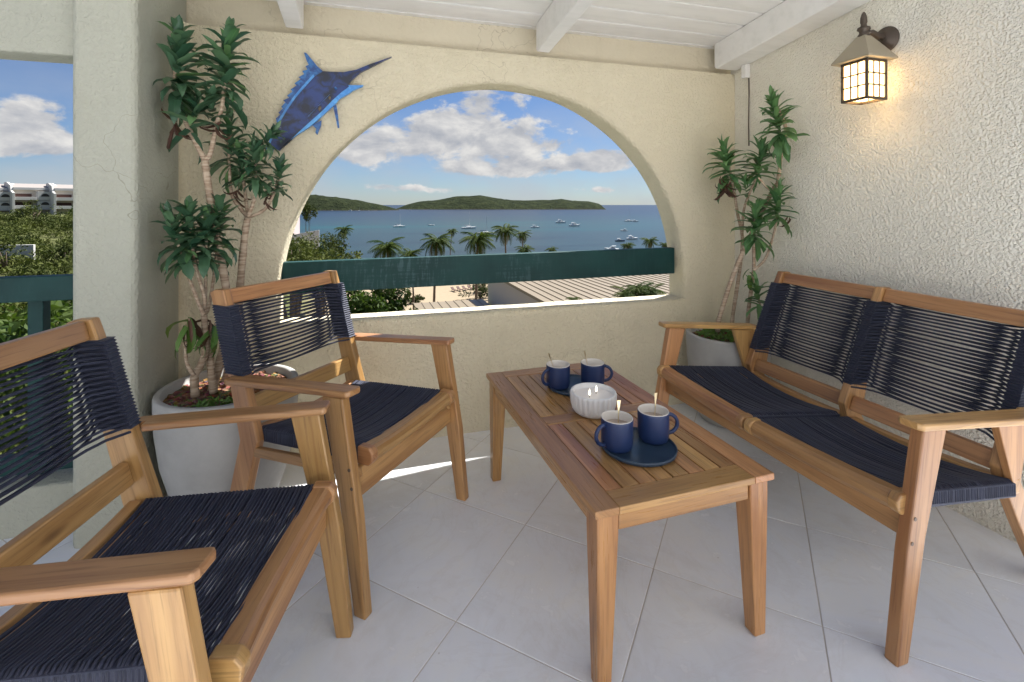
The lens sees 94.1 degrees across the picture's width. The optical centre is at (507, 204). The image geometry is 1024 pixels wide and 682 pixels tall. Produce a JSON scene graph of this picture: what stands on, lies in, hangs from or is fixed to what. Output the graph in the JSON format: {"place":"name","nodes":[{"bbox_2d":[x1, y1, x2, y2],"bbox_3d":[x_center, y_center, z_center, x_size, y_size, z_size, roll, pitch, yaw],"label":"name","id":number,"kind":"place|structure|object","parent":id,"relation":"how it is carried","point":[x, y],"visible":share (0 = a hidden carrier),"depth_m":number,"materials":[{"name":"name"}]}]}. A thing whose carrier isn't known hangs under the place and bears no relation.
{"place":"outdoors","nodes":[
{"label":"outdoors","id":0,"kind":"place"},
{"bbox_2d":[0,214,487,412],"bbox_3d":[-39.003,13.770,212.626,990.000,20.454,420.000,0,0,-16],"label":"ground","id":1,"kind":"structure","parent":0,"point":[445,293],"depth_m":97.98,"materials":[{"name":"beige soil"}]},
{"bbox_2d":[0,183,13,213],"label":"condo block","id":2,"kind":"structure","parent":1,"relation":"on","point":[4,200],"depth_m":183.94,"materials":[{"name":"beige"}]},
{"bbox_2d":[0,236,29,272],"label":"hillside tree","id":3,"kind":"object","parent":1,"relation":"on","point":[2,245],"visible":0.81,"depth_m":80.10,"materials":[{"name":"green plant"}]},
{"bbox_2d":[0,244,34,261],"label":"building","id":4,"kind":"structure","parent":1,"relation":"on","point":[28,248],"depth_m":85.10,"materials":[{"name":"grey paint"}]},
{"bbox_2d":[4,182,56,214],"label":"condo block","id":5,"kind":"structure","parent":1,"relation":"on","point":[20,194],"depth_m":188.17,"materials":[{"name":"beige"}]},
{"bbox_2d":[7,200,53,222],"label":"hillside tree","id":6,"kind":"object","parent":1,"relation":"on","point":[28,212],"visible":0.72,"depth_m":136.35,"materials":[{"name":"green plant"}]},
{"bbox_2d":[10,258,51,275],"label":"hillside tree","id":7,"kind":"object","parent":1,"relation":"on","point":[22,270],"visible":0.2,"depth_m":59.32,"materials":[{"name":"green plant"}]},
{"bbox_2d":[0,204,72,454],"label":"hillside scrub","id":8,"kind":"object","parent":1,"relation":"on","point":[23,226],"visible":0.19,"depth_m":104.54,"materials":[{"name":"green plant"}]},
{"bbox_2d":[36,236,72,265],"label":"hillside tree","id":9,"kind":"object","parent":1,"relation":"on","point":[63,250],"visible":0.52,"depth_m":84.52,"materials":[{"name":"green plant"}]},
{"bbox_2d":[46,183,72,214],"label":"condo block","id":10,"kind":"structure","parent":1,"relation":"on","point":[61,196],"depth_m":190.60,"materials":[{"name":"beige"}]},
{"bbox_2d":[55,210,72,231],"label":"hillside tree","id":11,"kind":"object","parent":1,"relation":"on","point":[62,221],"visible":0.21,"depth_m":121.06,"materials":[{"name":"green plant"}]},
{"bbox_2d":[0,299,285,453],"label":"hedge","id":12,"kind":"object","parent":1,"relation":"on","point":[10,330],"visible":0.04,"depth_m":5.47,"materials":[{"name":"green plant"}]},
{"bbox_2d":[293,217,299,233],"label":"pink building","id":13,"kind":"structure","parent":1,"relation":"on","point":[297,229],"depth_m":128.74,"materials":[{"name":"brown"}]},
{"bbox_2d":[286,240,318,317],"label":"shrub","id":14,"kind":"object","parent":1,"relation":"on","point":[300,248],"visible":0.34,"depth_m":69.19,"materials":[{"name":"green plant"}]},
{"bbox_2d":[290,230,318,248],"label":"garden wall","id":15,"kind":"structure","parent":1,"relation":"on","point":[315,233],"depth_m":99.60,"materials":[{"name":"grey paint"}]},
{"bbox_2d":[288,231,321,260],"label":"shrub","id":16,"kind":"object","parent":1,"relation":"on","point":[298,239],"visible":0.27,"depth_m":88.50,"materials":[{"name":"green plant"}]},
{"bbox_2d":[301,200,317,231],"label":"tree","id":17,"kind":"object","parent":1,"relation":"on","point":[307,210],"visible":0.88,"depth_m":120.34,"materials":[{"name":"green plant"}]},
{"bbox_2d":[283,246,343,317],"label":"shrub","id":18,"kind":"object","parent":1,"relation":"on","point":[314,253],"visible":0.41,"depth_m":56.46,"materials":[{"name":"green plant"}]},
{"bbox_2d":[290,238,350,311],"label":"shrub","id":19,"kind":"object","parent":1,"relation":"on","point":[332,245],"visible":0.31,"depth_m":74.62,"materials":[{"name":"green plant"}]},
{"bbox_2d":[311,249,350,315],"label":"shrub","id":20,"kind":"object","parent":1,"relation":"on","point":[334,254],"visible":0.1,"depth_m":62.33,"materials":[{"name":"green plant"}]},
{"bbox_2d":[319,231,347,248],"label":"shrub","id":21,"kind":"object","parent":1,"relation":"on","point":[334,237],"visible":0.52,"depth_m":109.65,"materials":[{"name":"green plant"}]},
{"bbox_2d":[325,246,362,259],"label":"shrub","id":22,"kind":"object","parent":1,"relation":"on","point":[355,254],"visible":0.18,"depth_m":80.21,"materials":[{"name":"green plant"}]},
{"bbox_2d":[334,225,353,244],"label":"palm tree","id":23,"kind":"object","parent":1,"relation":"on","point":[345,230],"visible":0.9,"depth_m":149.85,"materials":[{"name":"green plant"}]},
{"bbox_2d":[345,288,402,313],"bbox_3d":[-4.345,7.461,14.866,2.180,11.364,1.961,0,0,1],"label":"sea grape","id":24,"kind":"object","parent":1,"relation":"on","point":[366,301],"visible":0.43,"depth_m":14.43,"materials":[{"name":"green plant"}]},
{"bbox_2d":[367,237,403,292],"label":"palm tree","id":25,"kind":"object","parent":1,"relation":"on","point":[389,247],"visible":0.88,"depth_m":77.10,"materials":[{"name":"green plant"}]},
{"bbox_2d":[386,288,417,310],"bbox_3d":[-3.663,7.870,16.345,1.552,10.696,2.001,0,0,-45],"label":"sea grape","id":26,"kind":"object","parent":1,"relation":"on","point":[399,293],"visible":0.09,"depth_m":15.57,"materials":[{"name":"green plant"}]},
{"bbox_2d":[398,248,423,309],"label":"palm tree","id":27,"kind":"object","parent":1,"relation":"on","point":[410,253],"visible":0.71,"depth_m":81.71,"materials":[{"name":"green plant"}]},
{"bbox_2d":[402,294,424,303],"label":"beach shrub","id":28,"kind":"object","parent":1,"relation":"on","point":[418,297],"visible":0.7,"depth_m":89.39,"materials":[{"name":"green plant"}]},
{"bbox_2d":[420,233,453,301],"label":"palm tree","id":29,"kind":"object","parent":1,"relation":"on","point":[437,243],"visible":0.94,"depth_m":83.49,"materials":[{"name":"green plant"}]},
{"bbox_2d":[413,299,489,309],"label":"building","id":30,"kind":"structure","parent":1,"relation":"on","point":[451,304],"depth_m":29.03,"materials":[{"name":"beige metal"}]},
{"bbox_2d":[446,229,457,254],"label":"palm tree","id":31,"kind":"object","parent":1,"relation":"on","point":[451,230],"visible":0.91,"depth_m":119.79,"materials":[{"name":"green plant"}]},
{"bbox_2d":[458,284,487,297],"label":"beach shrub","id":32,"kind":"object","parent":1,"relation":"on","point":[481,294],"visible":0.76,"depth_m":93.89,"materials":[{"name":"green plant"}]},
{"bbox_2d":[459,232,497,299],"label":"palm tree","id":33,"kind":"object","parent":1,"relation":"on","point":[479,241],"visible":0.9,"depth_m":81.32,"materials":[{"name":"green plant"}]},
{"bbox_2d":[491,223,518,252],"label":"palm tree","id":34,"kind":"object","parent":1,"relation":"on","point":[503,231],"visible":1,"depth_m":91.49,"materials":[{"name":"green plant"}]},
{"bbox_2d":[512,230,531,246],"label":"palm tree","id":35,"kind":"object","parent":1,"relation":"on","point":[522,234],"visible":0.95,"depth_m":97.64,"materials":[{"name":"green plant"}]},
{"bbox_2d":[514,244,534,252],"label":"palm tree","id":36,"kind":"object","parent":1,"relation":"on","point":[524,249],"visible":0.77,"depth_m":79.65,"materials":[{"name":"green plant"}]},
{"bbox_2d":[544,246,557,251],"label":"palm tree","id":37,"kind":"object","parent":1,"relation":"on","point":[551,249],"visible":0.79,"depth_m":89.83,"materials":[{"name":"green plant"}]},
{"bbox_2d":[565,297,580,300],"bbox_3d":[1.821,5.138,13.045,0.488,5.226,0.487,0,0,-45],"label":"palm tree","id":38,"kind":"object","parent":1,"relation":"on","point":[572,298],"visible":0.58,"depth_m":13.01,"materials":[{"name":"green plant"}]},
{"bbox_2d":[488,274,668,304],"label":"gabled building","id":39,"kind":"structure","parent":1,"relation":"on","point":[513,293],"depth_m":25.10,"materials":[{"name":"beige metal"}]},
{"bbox_2d":[620,242,634,248],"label":"palm tree","id":40,"kind":"object","parent":1,"relation":"on","point":[627,245],"visible":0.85,"depth_m":89.65,"materials":[{"name":"green plant"}]},
{"bbox_2d":[611,283,648,297],"bbox_3d":[3.444,4.997,13.462,1.028,5.509,0.970,0,0,-16],"label":"palm tree","id":41,"kind":"object","parent":1,"relation":"on","point":[624,291],"visible":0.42,"depth_m":13.46,"materials":[{"name":"green plant"}]},
{"bbox_2d":[621,281,661,296],"bbox_3d":[3.764,4.987,13.554,1.315,5.529,1.138,0,0,-16],"label":"palm tree","id":42,"kind":"object","parent":1,"relation":"on","point":[643,288],"visible":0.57,"depth_m":13.46,"materials":[{"name":"green plant"}]},
{"bbox_2d":[639,237,658,247],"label":"palm tree","id":43,"kind":"object","parent":1,"relation":"on","point":[650,242],"visible":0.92,"depth_m":87.75,"materials":[{"name":"green plant"}]},
{"bbox_2d":[641,283,666,295],"bbox_3d":[4.151,5.013,13.713,0.919,5.475,1.108,0,0,2],"label":"palm tree","id":44,"kind":"object","parent":1,"relation":"on","point":[652,291],"visible":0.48,"depth_m":13.62,"materials":[{"name":"green plant"}]},
{"bbox_2d":[0,59,655,204],"label":"sky","id":45,"kind":"structure","parent":0,"point":[508,145],"materials":[{"name":"blue"}]},
{"bbox_2d":[302,194,397,210],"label":"island","id":46,"kind":"structure","parent":0,"point":[322,203],"depth_m":1599.21,"materials":[{"name":"green plant"}]},
{"bbox_2d":[300,205,666,258],"bbox_3d":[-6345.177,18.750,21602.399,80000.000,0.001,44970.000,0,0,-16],"label":"sea","id":47,"kind":"structure","parent":0,"point":[597,229],"depth_m":411.89,"materials":[{"name":"liquid"}]},
{"bbox_2d":[461,211,475,228],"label":"sailboat","id":48,"kind":"object","parent":47,"relation":"on","point":[468,227],"visible":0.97,"depth_m":375.43,"materials":[{"name":"white"}]},
{"bbox_2d":[477,215,492,233],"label":"sailboat","id":49,"kind":"object","parent":47,"relation":"on","point":[486,231],"visible":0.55,"depth_m":304.24,"materials":[{"name":"white"}]},
{"bbox_2d":[626,235,637,239],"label":"motor boat","id":50,"kind":"object","parent":47,"relation":"on","point":[630,237],"visible":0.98,"depth_m":257.72,"materials":[{"name":"white"}]},
{"bbox_2d":[397,195,604,209],"bbox_3d":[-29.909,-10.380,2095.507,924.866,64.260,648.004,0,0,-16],"label":"island","id":51,"kind":"structure","parent":0,"point":[478,202],"depth_m":1933.57,"materials":[{"name":"green plant"}]},
{"bbox_2d":[0,403,1023,681],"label":"floor","id":52,"kind":"structure","parent":0,"point":[486,581],"depth_m":1.54,"materials":[{"name":"grey tile"}]},
{"bbox_2d":[0,468,72,539],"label":"kerb wall","id":53,"kind":"structure","parent":52,"relation":"on","point":[25,510],"depth_m":1.81,"materials":[{"name":"paint"}]},
{"bbox_2d":[0,274,72,476],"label":"railing","id":54,"kind":"object","parent":53,"relation":"on","point":[38,293],"visible":0.23,"depth_m":1.86,"materials":[{"name":"teal paint"}]},
{"bbox_2d":[73,0,185,548],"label":"pillar","id":55,"kind":"structure","parent":52,"relation":"on","point":[125,172],"depth_m":1.77,"materials":[{"name":"paint"}]},
{"bbox_2d":[0,0,72,63],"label":"header beam","id":56,"kind":"structure","parent":55,"relation":"attached to","point":[37,30],"depth_m":1.74,"materials":[{"name":"paint"}]},
{"bbox_2d":[0,317,353,681],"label":"armchair","id":57,"kind":"object","parent":52,"relation":"on","point":[69,620],"visible":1,"depth_m":1.09,"materials":[{"name":"brown wood"}]},
{"bbox_2d":[152,363,297,522],"bbox_3d":[-1.158,0.998,1.989,0.524,0.505,0.524,0,0,-16],"label":"planter","id":58,"kind":"object","parent":52,"relation":"on","point":[197,460],"visible":0.41,"depth_m":1.77,"materials":[{"name":"ceramic"}]},
{"bbox_2d":[149,193,241,397],"bbox_3d":[-1.252,0.361,1.930,0.253,0.824,0.343,0,0,41],"label":"cane plant","id":59,"kind":"object","parent":58,"relation":"on","point":[185,248],"visible":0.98,"depth_m":1.90,"materials":[{"name":"green plant"}]},
{"bbox_2d":[174,396,232,406],"bbox_3d":[-1.128,0.754,1.802,0.236,0.050,0.084,0,0,-16],"label":"ground cover","id":60,"kind":"object","parent":58,"relation":"in","point":[200,403],"visible":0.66,"depth_m":1.81,"materials":[{"name":"green plant"}]},
{"bbox_2d":[153,14,261,390],"bbox_3d":[-1.237,-0.006,2.004,0.379,1.605,0.282,0,0,-16],"label":"cane plant","id":61,"kind":"object","parent":58,"relation":"in","point":[185,107],"visible":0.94,"depth_m":1.98,"materials":[{"name":"green plant"}]},
{"bbox_2d":[203,107,292,381],"bbox_3d":[-1.150,0.192,2.131,0.376,1.267,0.229,0,0,9],"label":"cane plant","id":62,"kind":"object","parent":58,"relation":"on","point":[255,182],"visible":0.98,"depth_m":2.11,"materials":[{"name":"green plant"}]},
{"bbox_2d":[211,270,468,619],"bbox_3d":[-0.642,0.781,1.884,0.756,0.938,0.674,0,0,23],"label":"armchair","id":63,"kind":"object","parent":52,"relation":"on","point":[377,432],"visible":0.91,"depth_m":1.77,"materials":[{"name":"brown wood"}]},
{"bbox_2d":[178,0,734,452],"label":"arch wall","id":64,"kind":"structure","parent":52,"relation":"on","point":[662,116],"depth_m":2.65,"materials":[{"name":"beige paint"}]},
{"bbox_2d":[266,53,391,150],"bbox_3d":[-0.887,-0.507,2.381,0.602,0.517,0.030,0,0,-16],"label":"marlin plaque","id":65,"kind":"object","parent":64,"relation":"attached to","point":[316,94],"visible":0.88,"depth_m":2.35,"materials":[{"name":"blue"}]},
{"bbox_2d":[281,247,673,293],"bbox_3d":[-0.038,0.365,2.764,2.320,0.179,0.045,0,0,-17],"label":"guard rail","id":66,"kind":"object","parent":64,"relation":"attached to","point":[388,273],"visible":0.85,"depth_m":2.71,"materials":[{"name":"teal paint"}]},
{"bbox_2d":[486,363,773,681],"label":"coffee table","id":67,"kind":"object","parent":52,"relation":"on","point":[703,470],"visible":0.71,"depth_m":1.38,"materials":[{"name":"brown wood"}]},
{"bbox_2d":[548,374,580,395],"bbox_3d":[0.281,0.767,2.030,0.224,0.014,0.224,0,0,-16],"label":"tray","id":68,"kind":"object","parent":67,"relation":"on","point":[575,379],"visible":0.21,"depth_m":2.04,"materials":[{"name":"blue ceramic"}]},
{"bbox_2d":[541,360,569,389],"bbox_3d":[0.209,0.719,1.999,0.100,0.096,0.124,0,0,26],"label":"mug","id":69,"kind":"object","parent":68,"relation":"on","point":[558,376],"visible":1,"depth_m":1.97,"materials":[{"name":"blue ceramic"}]},
{"bbox_2d":[581,358,612,383],"bbox_3d":[0.375,0.719,2.039,0.124,0.096,0.100,0,0,-29],"label":"mug","id":70,"kind":"object","parent":68,"relation":"on","point":[593,371],"visible":0.88,"depth_m":2.00,"materials":[{"name":"blue ceramic"}]},
{"bbox_2d":[570,382,616,418],"bbox_3d":[0.322,0.728,1.785,0.175,0.093,0.174,0,0,-16],"label":"candle","id":71,"kind":"object","parent":67,"relation":"on","point":[590,400],"visible":0.95,"depth_m":1.74,"materials":[{"name":"white wax"}]},
{"bbox_2d":[602,427,677,466],"bbox_3d":[0.417,0.767,1.517,0.236,0.014,0.236,0,0,-16],"label":"tray","id":72,"kind":"object","parent":67,"relation":"on","point":[640,453],"visible":0.57,"depth_m":1.47,"materials":[{"name":"blue ceramic"}]},
{"bbox_2d":[594,410,632,453],"bbox_3d":[0.341,0.719,1.497,0.100,0.096,0.124,0,0,31],"label":"mug","id":73,"kind":"object","parent":72,"relation":"on","point":[616,438],"visible":1,"depth_m":1.47,"materials":[{"name":"blue ceramic"}]},
{"bbox_2d":[617,400,620,423],"bbox_3d":[0.351,0.687,1.514,0.023,0.125,0.030,0,0,2],"label":"spoon","id":74,"kind":"object","parent":73,"relation":"in","point":[618,403],"visible":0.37,"depth_m":1.52,"materials":[{"name":"gold metal"}]},
{"bbox_2d":[637,403,678,444],"bbox_3d":[0.488,0.719,1.567,0.124,0.096,0.100,0,0,-37],"label":"mug","id":75,"kind":"object","parent":72,"relation":"on","point":[652,429],"visible":1,"depth_m":1.52,"materials":[{"name":"blue ceramic"}]},
{"bbox_2d":[654,393,656,415],"bbox_3d":[0.483,0.687,1.570,0.024,0.125,0.039,0,0,14],"label":"spoon","id":76,"kind":"object","parent":75,"relation":"in","point":[655,395],"visible":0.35,"depth_m":1.58,"materials":[{"name":"gold metal"}]},
{"bbox_2d":[686,328,770,427],"bbox_3d":[1.280,0.998,2.773,0.450,0.505,0.450,0,0,-16],"label":"planter","id":77,"kind":"object","parent":52,"relation":"on","point":[702,351],"visible":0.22,"depth_m":2.64,"materials":[{"name":"ceramic"}]},
{"bbox_2d":[697,329,733,342],"bbox_3d":[1.278,0.747,2.774,0.361,0.066,0.344,0,0,-16],"label":"ground cover","id":78,"kind":"object","parent":77,"relation":"in","point":[704,332],"visible":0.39,"depth_m":2.73,"materials":[{"name":"green plant"}]},
{"bbox_2d":[702,135,780,330],"bbox_3d":[1.348,0.173,2.771,0.422,1.183,0.274,0,0,12],"label":"cane plant","id":79,"kind":"object","parent":77,"relation":"in","point":[727,187],"visible":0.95,"depth_m":2.77,"materials":[{"name":"green plant"}]},
{"bbox_2d":[715,85,809,332],"bbox_3d":[1.394,0.041,2.609,0.410,1.389,0.301,0,0,2],"label":"cane plant","id":80,"kind":"object","parent":77,"relation":"in","point":[782,146],"visible":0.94,"depth_m":2.59,"materials":[{"name":"green plant"}]},
{"bbox_2d":[730,177,798,322],"bbox_3d":[1.425,0.293,2.667,0.313,0.895,0.285,0,0,-16],"label":"cane plant","id":81,"kind":"object","parent":77,"relation":"in","point":[756,243],"visible":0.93,"depth_m":2.65,"materials":[{"name":"green plant"}]},
{"bbox_2d":[655,271,1023,666],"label":"loveseat","id":82,"kind":"object","parent":52,"relation":"on","point":[900,486],"visible":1,"depth_m":1.78,"materials":[{"name":"brown wood"}]},
{"bbox_2d":[731,0,1023,543],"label":"stucco wall","id":83,"kind":"structure","parent":52,"relation":"on","point":[914,182],"depth_m":2.11,"materials":[{"name":"beige paint"}]},
{"bbox_2d":[741,64,749,78],"bbox_3d":[1.498,-0.838,2.993,0.037,0.085,0.040,0,0,-16],"label":"corner bracket","id":84,"kind":"object","parent":83,"relation":"attached to","point":[745,71],"visible":1,"depth_m":2.98,"materials":[{"name":"white paint"}]},
{"bbox_2d":[748,78,749,145],"bbox_3d":[1.514,-0.625,2.987,0.009,0.510,0.010,0,0,29],"label":"wall cable","id":85,"kind":"object","parent":83,"relation":"attached to","point":[748,109],"depth_m":2.98,"materials":[{"name":"grey"}]},
{"bbox_2d":[831,12,899,104],"bbox_3d":[1.641,-0.670,2.168,0.228,0.407,0.176,0,0,-16],"label":"wall lantern","id":86,"kind":"object","parent":83,"relation":"attached to","point":[864,56],"depth_m":2.13,"materials":[{"name":"brown metal"}]},
{"bbox_2d":[267,0,870,70],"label":"ceiling","id":87,"kind":"structure","parent":0,"point":[735,35],"depth_m":2.60,"materials":[{"name":"white paint"}]}
]}

